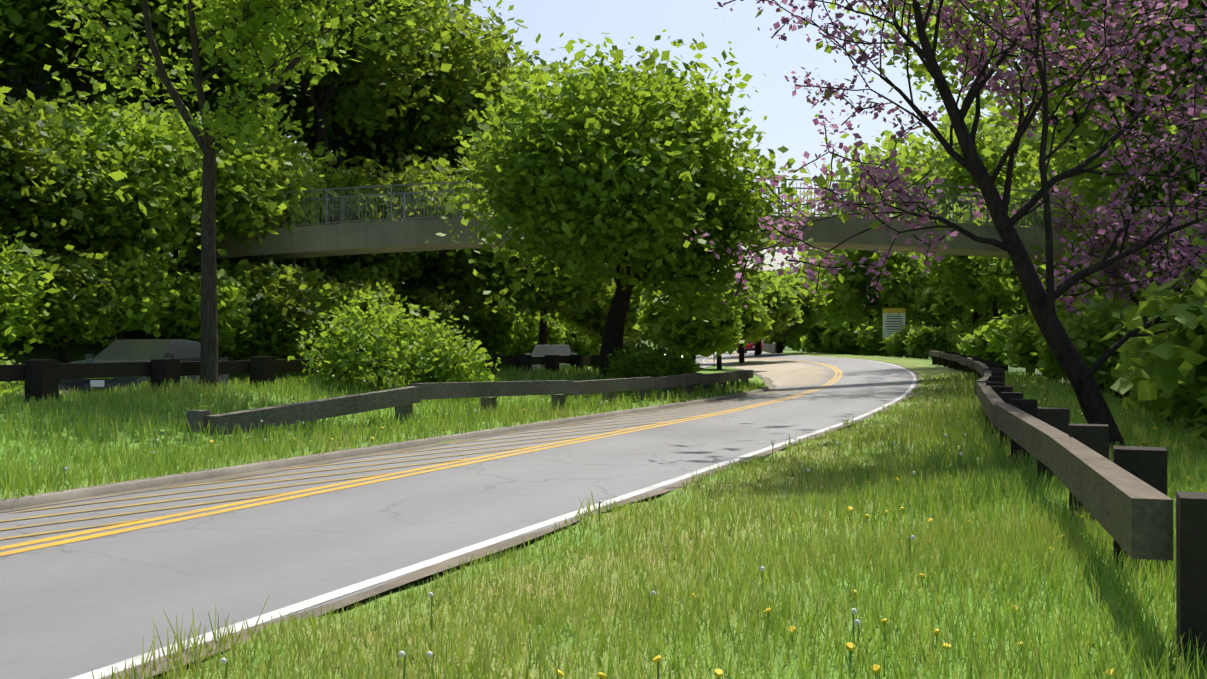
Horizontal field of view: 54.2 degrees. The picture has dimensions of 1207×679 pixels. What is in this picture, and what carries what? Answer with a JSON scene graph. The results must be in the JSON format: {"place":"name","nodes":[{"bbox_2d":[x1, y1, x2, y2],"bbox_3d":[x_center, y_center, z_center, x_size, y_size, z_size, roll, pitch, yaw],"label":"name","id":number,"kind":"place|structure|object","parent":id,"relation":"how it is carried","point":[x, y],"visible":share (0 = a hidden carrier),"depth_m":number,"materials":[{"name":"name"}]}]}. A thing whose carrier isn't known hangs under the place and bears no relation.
{"place":"outdoors","nodes":[
{"label":"outdoors","id":0,"kind":"place"},
{"bbox_2d":[21,357,716,399],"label":"road","id":1,"kind":"structure","parent":0,"point":[700,360],"depth_m":87.38,"materials":[{"name":"asphalt"}]},
{"bbox_2d":[59,339,228,395],"bbox_3d":[-11.011,0.719,28.657,2.140,1.460,4.899,0,0,6],"label":"car","id":2,"kind":"object","parent":1,"relation":"on","point":[139,350],"visible":0.38,"depth_m":27.79,"materials":[{"name":"blue paint"}]},
{"bbox_2d":[525,345,576,369],"bbox_3d":[-2.150,0.948,49.890,2.140,1.460,4.899,0,0,1],"label":"silver car","id":3,"kind":"object","parent":1,"relation":"on","point":[559,350],"visible":0.21,"depth_m":49.09,"materials":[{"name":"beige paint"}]},
{"bbox_2d":[0,351,917,678],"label":"road","id":4,"kind":"structure","parent":0,"point":[76,607],"depth_m":10.39,"materials":[{"name":"asphalt"}]},
{"bbox_2d":[0,368,776,512],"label":"road edge dirt","id":5,"kind":"structure","parent":4,"relation":"on","point":[273,470],"depth_m":15.17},
{"bbox_2d":[0,351,842,555],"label":"yellow road markings","id":6,"kind":"object","parent":4,"relation":"on","point":[186,513],"visible":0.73,"depth_m":13.09,"materials":[{"name":"paint"}]},
{"bbox_2d":[69,352,915,678],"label":"white road markings","id":7,"kind":"object","parent":4,"relation":"on","point":[263,618],"visible":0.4,"depth_m":8.11,"materials":[{"name":"paint"}]},
{"bbox_2d":[104,353,921,678],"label":"road edge dirt","id":8,"kind":"structure","parent":4,"relation":"on","point":[440,567],"depth_m":8.12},
{"bbox_2d":[0,47,1206,678],"bbox_3d":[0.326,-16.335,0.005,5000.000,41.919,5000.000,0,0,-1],"label":"ground","id":9,"kind":"structure","parent":0,"point":[920,367],"depth_m":7.96,"materials":[{"name":"green plant"}]},
{"bbox_2d":[0,353,23,400],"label":"shrub","id":10,"kind":"object","parent":9,"relation":"on","point":[7,392],"depth_m":24.18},
{"bbox_2d":[20,37,34,114],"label":"forest tree","id":11,"kind":"object","parent":9,"relation":"on","point":[24,81],"visible":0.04,"depth_m":64.89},
{"bbox_2d":[0,21,57,105],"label":"forest tree","id":12,"kind":"object","parent":9,"relation":"on","point":[15,45],"depth_m":53.78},
{"bbox_2d":[0,224,66,357],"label":"bush","id":13,"kind":"object","parent":9,"relation":"on","point":[18,298],"visible":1,"depth_m":33.17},
{"bbox_2d":[0,0,70,77],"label":"forest tree","id":14,"kind":"object","parent":9,"relation":"on","point":[16,11],"visible":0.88,"depth_m":44.26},
{"bbox_2d":[10,244,139,362],"bbox_3d":[-17.148,-0.943,36.448,4.551,3.898,4.627,0,0,-1],"label":"bush","id":15,"kind":"object","parent":9,"relation":"on","point":[83,282],"depth_m":35.97,"materials":[{"name":"plant"}]},
{"bbox_2d":[0,87,169,261],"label":"forest tree","id":16,"kind":"object","parent":9,"relation":"on","point":[34,155],"depth_m":36.44,"materials":[{"name":"plant"}]},
{"bbox_2d":[4,89,230,335],"bbox_3d":[-17.234,-4.310,40.181,7.950,8.726,8.214,0,0,-1],"label":"forest tree","id":17,"kind":"object","parent":9,"relation":"on","point":[144,140],"depth_m":39.72,"materials":[{"name":"plant"}]},
{"bbox_2d":[18,39,219,105],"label":"forest tree","id":18,"kind":"object","parent":9,"relation":"on","point":[72,85],"depth_m":59.41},
{"bbox_2d":[0,0,240,118],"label":"forest tree","id":19,"kind":"object","parent":9,"relation":"on","point":[160,19],"depth_m":47.90,"materials":[{"name":"plant"}]},
{"bbox_2d":[55,243,187,339],"bbox_3d":[-16.054,-1.199,38.849,4.150,4.059,4.299,0,0,-1],"label":"bush","id":20,"kind":"object","parent":9,"relation":"on","point":[147,280],"depth_m":38.47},
{"bbox_2d":[4,6,300,270],"bbox_3d":[-21.010,-12.036,54.251,13.408,18.056,15.574,0,0,-1],"label":"forest tree","id":21,"kind":"object","parent":9,"relation":"on","point":[228,80],"depth_m":53.96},
{"bbox_2d":[28,94,299,286],"bbox_3d":[-16.247,-4.449,45.006,9.282,9.149,8.200,0,0,-1],"label":"forest tree","id":22,"kind":"object","parent":9,"relation":"on","point":[236,208],"depth_m":43.79,"materials":[{"name":"plant"}]},
{"bbox_2d":[138,268,257,355],"bbox_3d":[-14.361,-0.664,41.788,4.202,3.710,4.110,0,0,-1],"label":"bush","id":23,"kind":"object","parent":9,"relation":"on","point":[233,310],"depth_m":41.02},
{"bbox_2d":[41,0,461,387],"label":"young tree","id":24,"kind":"object","parent":9,"relation":"on","point":[213,12],"depth_m":23.39,"materials":[{"name":"plant"}]},
{"bbox_2d":[192,257,329,360],"bbox_3d":[-12.858,-0.677,44.394,5.299,4.970,5.225,0,0,-1],"label":"bush","id":25,"kind":"object","parent":9,"relation":"on","point":[276,322],"depth_m":43.42,"materials":[{"name":"plant"}]},
{"bbox_2d":[199,109,345,276],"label":"forest tree","id":26,"kind":"object","parent":9,"relation":"on","point":[297,170],"depth_m":46.86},
{"bbox_2d":[209,81,358,152],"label":"forest tree","id":27,"kind":"object","parent":9,"relation":"on","point":[284,118],"depth_m":69.22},
{"bbox_2d":[233,264,352,357],"bbox_3d":[-12.750,-0.945,47.848,5.213,4.143,5.068,0,0,-1],"label":"bush","id":28,"kind":"object","parent":9,"relation":"on","point":[330,305],"depth_m":47.88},
{"bbox_2d":[157,0,445,280],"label":"tall tree","id":29,"kind":"object","parent":9,"relation":"on","point":[361,90],"depth_m":57.58,"materials":[{"name":"plant"}]},
{"bbox_2d":[0,354,655,400],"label":"guardrail","id":30,"kind":"object","parent":9,"relation":"on","point":[39,378],"visible":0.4,"depth_m":22.45,"materials":[{"name":"brown wood"}]},
{"bbox_2d":[259,134,399,274],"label":"forest tree","id":31,"kind":"object","parent":9,"relation":"on","point":[336,182],"depth_m":52.79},
{"bbox_2d":[260,112,398,172],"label":"forest tree","id":32,"kind":"object","parent":9,"relation":"on","point":[331,144],"depth_m":75.12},
{"bbox_2d":[216,0,468,269],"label":"forest tree","id":33,"kind":"object","parent":9,"relation":"on","point":[428,22],"depth_m":56.01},
{"bbox_2d":[311,138,394,178],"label":"forest tree","id":34,"kind":"object","parent":9,"relation":"on","point":[343,158],"depth_m":86.75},
{"bbox_2d":[306,277,400,358],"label":"bush","id":35,"kind":"object","parent":9,"relation":"on","point":[360,285],"visible":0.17,"depth_m":49.70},
{"bbox_2d":[311,262,401,307],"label":"bush","id":36,"kind":"object","parent":9,"relation":"on","point":[374,275],"visible":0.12,"depth_m":53.04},
{"bbox_2d":[262,0,471,173],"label":"forest tree","id":37,"kind":"object","parent":9,"relation":"on","point":[351,109],"depth_m":63.78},
{"bbox_2d":[287,282,472,389],"bbox_3d":[-4.863,0.085,25.847,3.838,2.778,4.246,0,0,-1],"label":"shrub","id":38,"kind":"object","parent":9,"relation":"on","point":[378,327],"depth_m":25.41,"materials":[{"name":"plant"}]},
{"bbox_2d":[0,368,768,510],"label":"kerb","id":39,"kind":"structure","parent":9,"relation":"on","point":[41,498],"depth_m":15.03,"materials":[{"name":"concrete"}]},
{"bbox_2d":[308,151,487,290],"bbox_3d":[-9.994,-4.315,56.690,9.267,9.246,8.395,0,0,-1],"label":"forest tree","id":40,"kind":"object","parent":9,"relation":"on","point":[397,261],"depth_m":55.22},
{"bbox_2d":[346,2,450,183],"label":"forest tree","id":41,"kind":"object","parent":9,"relation":"on","point":[350,155],"depth_m":81.24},
{"bbox_2d":[280,0,523,284],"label":"forest tree","id":42,"kind":"object","parent":9,"relation":"on","point":[462,60],"depth_m":68.58,"materials":[{"name":"plant"}]},
{"bbox_2d":[389,285,460,344],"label":"bush","id":43,"kind":"object","parent":9,"relation":"on","point":[422,297],"visible":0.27,"depth_m":56.64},
{"bbox_2d":[330,0,521,174],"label":"forest tree","id":44,"kind":"object","parent":9,"relation":"on","point":[479,107],"depth_m":73.06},
{"bbox_2d":[363,146,496,291],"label":"forest tree","id":45,"kind":"object","parent":9,"relation":"on","point":[444,263],"depth_m":60.31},
{"bbox_2d":[397,271,492,347],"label":"bush","id":46,"kind":"object","parent":9,"relation":"on","point":[462,294],"visible":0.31,"depth_m":60.43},
{"bbox_2d":[354,83,539,183],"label":"forest tree","id":47,"kind":"object","parent":9,"relation":"on","point":[397,168],"depth_m":78.02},
{"bbox_2d":[397,321,500,397],"bbox_3d":[-3.597,0.571,27.255,2.405,2.077,2.760,0,0,-1],"label":"shrub","id":48,"kind":"object","parent":9,"relation":"on","point":[446,374],"depth_m":26.71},
{"bbox_2d":[408,207,492,301],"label":"forest tree","id":49,"kind":"object","parent":9,"relation":"on","point":[457,275],"visible":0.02,"depth_m":64.56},
{"bbox_2d":[186,370,752,434],"bbox_3d":[0.415,1.535,31.083,1.872,1.351,30.036,0,0,23],"label":"guardrail","id":50,"kind":"object","parent":9,"relation":"on","point":[402,400],"visible":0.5,"depth_m":22.48,"materials":[{"name":"brown wood"}]},
{"bbox_2d":[409,0,563,186],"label":"forest tree","id":51,"kind":"object","parent":9,"relation":"on","point":[524,57],"depth_m":76.18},
{"bbox_2d":[463,304,529,355],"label":"bush","id":52,"kind":"object","parent":9,"relation":"on","point":[500,327],"visible":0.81,"depth_m":63.05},
{"bbox_2d":[475,286,547,355],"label":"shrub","id":53,"kind":"object","parent":9,"relation":"on","point":[531,333],"depth_m":67.03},
{"bbox_2d":[456,215,615,344],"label":"tall tree","id":54,"kind":"object","parent":9,"relation":"on","point":[584,305],"depth_m":60.49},
{"bbox_2d":[514,310,566,355],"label":"bush","id":55,"kind":"object","parent":9,"relation":"on","point":[555,333],"visible":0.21,"depth_m":70.31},
{"bbox_2d":[564,326,592,356],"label":"bush","id":56,"kind":"object","parent":9,"relation":"on","point":[576,346],"visible":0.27,"depth_m":76.67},
{"bbox_2d":[552,263,648,344],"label":"bush","id":57,"kind":"object","parent":9,"relation":"on","point":[592,323],"visible":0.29,"depth_m":65.05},
{"bbox_2d":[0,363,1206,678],"bbox_3d":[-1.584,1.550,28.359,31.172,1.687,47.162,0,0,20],"label":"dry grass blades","id":58,"kind":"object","parent":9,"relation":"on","point":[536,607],"depth_m":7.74,"materials":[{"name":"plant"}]},
{"bbox_2d":[425,29,813,376],"bbox_3d":[0.563,-4.182,39.788,12.727,11.746,12.679,0,0,-1],"label":"tree","id":59,"kind":"object","parent":9,"relation":"on","point":[682,171],"depth_m":36.67,"materials":[{"name":"plant"}]},
{"bbox_2d":[63,377,1204,678],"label":"dandelions","id":60,"kind":"object","parent":9,"relation":"on","point":[717,671],"visible":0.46,"depth_m":6.37,"materials":[{"name":"yellow"}]},
{"bbox_2d":[601,343,675,389],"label":"shrub","id":61,"kind":"object","parent":9,"relation":"on","point":[629,357],"depth_m":37.10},
{"bbox_2d":[627,335,703,387],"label":"shrub","id":62,"kind":"object","parent":9,"relation":"on","point":[686,361],"depth_m":38.66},
{"bbox_2d":[161,178,1191,270],"bbox_3d":[5.675,-0.585,45.977,73.166,11.202,2.612,0,0,3],"label":"footbridge","id":63,"kind":"object","parent":9,"relation":"on","point":[352,238],"visible":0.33,"depth_m":45.32,"materials":[{"name":"concrete"}]},
{"bbox_2d":[633,281,744,369],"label":"tall tree","id":64,"kind":"object","parent":9,"relation":"on","point":[704,338],"depth_m":56.48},
{"bbox_2d":[689,285,774,369],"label":"tall tree","id":65,"kind":"object","parent":9,"relation":"on","point":[752,328],"depth_m":69.59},
{"bbox_2d":[725,276,802,362],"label":"tall tree","id":66,"kind":"object","parent":9,"relation":"on","point":[785,303],"depth_m":84.22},
{"bbox_2d":[729,269,827,354],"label":"tall tree","id":67,"kind":"object","parent":9,"relation":"on","point":[807,306],"depth_m":99.58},
{"bbox_2d":[776,275,833,352],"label":"tall tree","id":68,"kind":"object","parent":9,"relation":"on","point":[821,298],"depth_m":110.90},
{"bbox_2d":[800,334,823,352],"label":"bush","id":69,"kind":"object","parent":9,"relation":"on","point":[804,339],"visible":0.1,"depth_m":124.98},
{"bbox_2d":[783,251,849,327],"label":"tree","id":70,"kind":"object","parent":9,"relation":"on","point":[832,317],"depth_m":146.64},
{"bbox_2d":[808,323,834,351],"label":"bush","id":71,"kind":"object","parent":9,"relation":"on","point":[814,338],"visible":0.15,"depth_m":113.12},
{"bbox_2d":[823,325,849,354],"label":"bush","id":72,"kind":"object","parent":9,"relation":"on","point":[829,336],"visible":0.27,"depth_m":101.56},
{"bbox_2d":[807,267,877,331],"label":"tree","id":73,"kind":"object","parent":9,"relation":"on","point":[831,305],"depth_m":128.13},
{"bbox_2d":[832,329,863,354],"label":"bush","id":74,"kind":"object","parent":9,"relation":"on","point":[844,342],"visible":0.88,"depth_m":96.98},
{"bbox_2d":[801,210,912,313],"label":"tree","id":75,"kind":"object","parent":9,"relation":"on","point":[805,253],"visible":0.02,"depth_m":105.91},
{"bbox_2d":[797,132,933,358],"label":"tree","id":76,"kind":"object","parent":9,"relation":"on","point":[839,165],"depth_m":121.95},
{"bbox_2d":[813,204,926,326],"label":"tree","id":77,"kind":"object","parent":9,"relation":"on","point":[860,294],"depth_m":100.26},
{"bbox_2d":[854,324,896,356],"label":"bush","id":78,"kind":"object","parent":9,"relation":"on","point":[870,337],"visible":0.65,"depth_m":93.09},
{"bbox_2d":[821,147,952,329],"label":"tree","id":79,"kind":"object","parent":9,"relation":"on","point":[843,174],"depth_m":117.25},
{"bbox_2d":[883,308,904,356],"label":"sign","id":80,"kind":"object","parent":9,"relation":"on","point":[893,320],"visible":0.73,"depth_m":90.66,"materials":[{"name":"grey"}]},
{"bbox_2d":[869,250,930,357],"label":"tree","id":81,"kind":"object","parent":9,"relation":"on","point":[897,297],"depth_m":94.81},
{"bbox_2d":[879,322,930,358],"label":"bush","id":82,"kind":"object","parent":9,"relation":"on","point":[896,345],"visible":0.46,"depth_m":87.65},
{"bbox_2d":[854,130,982,316],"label":"tree","id":83,"kind":"object","parent":9,"relation":"on","point":[911,138],"depth_m":107.44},
{"bbox_2d":[902,326,953,358],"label":"bush","id":84,"kind":"object","parent":9,"relation":"on","point":[923,341],"visible":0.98,"depth_m":82.36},
{"bbox_2d":[683,0,1206,448],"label":"redbud tree","id":85,"kind":"object","parent":9,"relation":"on","point":[1029,45],"depth_m":16.14,"materials":[{"name":"plant"}]},
{"bbox_2d":[858,91,1040,324],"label":"tree","id":86,"kind":"object","parent":9,"relation":"on","point":[943,128],"depth_m":95.53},
{"bbox_2d":[895,252,1026,326],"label":"tree","id":87,"kind":"object","parent":9,"relation":"on","point":[922,301],"depth_m":90.62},
{"bbox_2d":[898,188,1034,367],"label":"tree","id":88,"kind":"object","parent":9,"relation":"on","point":[962,275],"depth_m":80.37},
{"bbox_2d":[890,128,1050,370],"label":"tree","id":89,"kind":"object","parent":9,"relation":"on","point":[965,173],"depth_m":91.87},
{"bbox_2d":[945,317,996,355],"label":"bush","id":90,"kind":"object","parent":9,"relation":"on","point":[961,330],"visible":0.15,"depth_m":77.62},
{"bbox_2d":[957,324,1011,365],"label":"bush","id":91,"kind":"object","parent":9,"relation":"on","point":[975,345],"visible":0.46,"depth_m":70.38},
{"bbox_2d":[828,0,1153,279],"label":"tall tree","id":92,"kind":"object","parent":9,"relation":"on","point":[917,69],"depth_m":64.97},
{"bbox_2d":[951,306,1034,328],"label":"bush","id":93,"kind":"object","parent":9,"relation":"on","point":[1019,312],"visible":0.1,"depth_m":133.75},
{"bbox_2d":[977,312,1033,375],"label":"bush","id":94,"kind":"object","parent":9,"relation":"on","point":[997,339],"depth_m":65.51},
{"bbox_2d":[829,0,1206,423],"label":"tall tree","id":95,"kind":"object","parent":9,"relation":"on","point":[1086,24],"depth_m":36.71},
{"bbox_2d":[966,163,1073,378],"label":"tree","id":96,"kind":"object","parent":9,"relation":"on","point":[1004,270],"depth_m":74.25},
{"bbox_2d":[1000,326,1039,375],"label":"bush","id":97,"kind":"object","parent":9,"relation":"on","point":[1013,357],"depth_m":60.05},
{"bbox_2d":[941,51,1102,391],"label":"tree","id":98,"kind":"object","parent":9,"relation":"on","point":[989,109],"depth_m":102.10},
{"bbox_2d":[1001,320,1052,378],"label":"bush","id":99,"kind":"object","parent":9,"relation":"on","point":[1022,340],"depth_m":49.71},
{"bbox_2d":[993,99,1081,196],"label":"tree","id":100,"kind":"object","parent":9,"relation":"on","point":[1031,157],"depth_m":80.15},
{"bbox_2d":[884,0,1197,303],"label":"tall tree","id":101,"kind":"object","parent":9,"relation":"on","point":[1004,67],"depth_m":44.36,"materials":[{"name":"plant"}]},
{"bbox_2d":[1018,68,1097,186],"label":"tree","id":102,"kind":"object","parent":9,"relation":"on","point":[1036,165],"depth_m":73.29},
{"bbox_2d":[929,350,1206,670],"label":"guardrail","id":103,"kind":"object","parent":9,"relation":"on","point":[1125,500],"visible":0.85,"depth_m":7.05,"materials":[{"name":"brown wood"}]},
{"bbox_2d":[1035,316,1105,382],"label":"bush","id":104,"kind":"object","parent":9,"relation":"on","point":[1044,364],"depth_m":40.03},
{"bbox_2d":[1029,298,1115,360],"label":"bush","id":105,"kind":"object","parent":9,"relation":"on","point":[1061,314],"depth_m":44.40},
{"bbox_2d":[999,108,1151,393],"bbox_3d":[26.473,-4.040,59.079,10.951,14.482,15.636,0,0,-1],"label":"tree","id":106,"kind":"object","parent":9,"relation":"on","point":[1078,142],"depth_m":58.11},
{"bbox_2d":[989,4,1173,398],"bbox_3d":[21.642,-12.313,45.892,20.400,30.617,21.013,0,0,-1],"label":"tall tree","id":107,"kind":"object","parent":9,"relation":"on","point":[1070,102],"depth_m":49.62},
{"bbox_2d":[999,197,1182,312],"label":"tree","id":108,"kind":"object","parent":9,"relation":"on","point":[1039,270],"depth_m":63.86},
{"bbox_2d":[1010,76,1180,181],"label":"tree","id":109,"kind":"object","parent":9,"relation":"on","point":[1034,138],"visible":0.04,"depth_m":65.47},
{"bbox_2d":[1058,293,1159,402],"bbox_3d":[15.274,0.397,34.618,4.081,3.676,4.017,0,0,-1],"label":"bush","id":110,"kind":"object","parent":9,"relation":"on","point":[1098,322],"depth_m":33.94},
{"bbox_2d":[1047,122,1179,287],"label":"tree","id":111,"kind":"object","parent":9,"relation":"on","point":[1078,157],"depth_m":52.07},
{"bbox_2d":[1028,40,1206,288],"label":"tree","id":112,"kind":"object","parent":9,"relation":"on","point":[1099,181],"depth_m":40.87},
{"bbox_2d":[1040,138,1197,308],"bbox_3d":[22.543,-2.609,46.569,10.545,11.421,9.173,0,0,-1],"label":"tree","id":113,"kind":"object","parent":9,"relation":"on","point":[1104,291],"visible":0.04,"depth_m":47.16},
{"bbox_2d":[1042,185,1206,427],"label":"redbud tree","id":114,"kind":"object","parent":9,"relation":"on","point":[1110,268],"depth_m":26.67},
{"bbox_2d":[1043,182,1206,310],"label":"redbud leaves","id":115,"kind":"object","parent":114,"relation":"attached to","point":[1068,234],"visible":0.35,"depth_m":26.66,"materials":[{"name":"purple plant"}]},
{"bbox_2d":[1098,287,1206,442],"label":"bush","id":116,"kind":"object","parent":9,"relation":"on","point":[1179,407],"depth_m":19.84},
{"bbox_2d":[1110,256,1206,418],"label":"bush","id":117,"kind":"object","parent":9,"relation":"on","point":[1179,355],"visible":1,"depth_m":15.34,"materials":[{"name":"plant"}]},
{"bbox_2d":[1115,0,1204,59],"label":"tall tree","id":118,"kind":"object","parent":9,"relation":"on","point":[1176,15],"visible":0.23,"depth_m":29.11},
{"bbox_2d":[1141,42,1206,289],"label":"tree","id":119,"kind":"object","parent":9,"relation":"on","point":[1163,81],"visible":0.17,"depth_m":35.27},
{"bbox_2d":[285,0,1063,343],"label":"sky","id":120,"kind":"structure","parent":0,"point":[789,123],"materials":[{"name":"white"}]},
{"bbox_2d":[763,328,806,349],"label":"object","id":121,"kind":"structure","parent":0,"point":[791,344],"depth_m":238.24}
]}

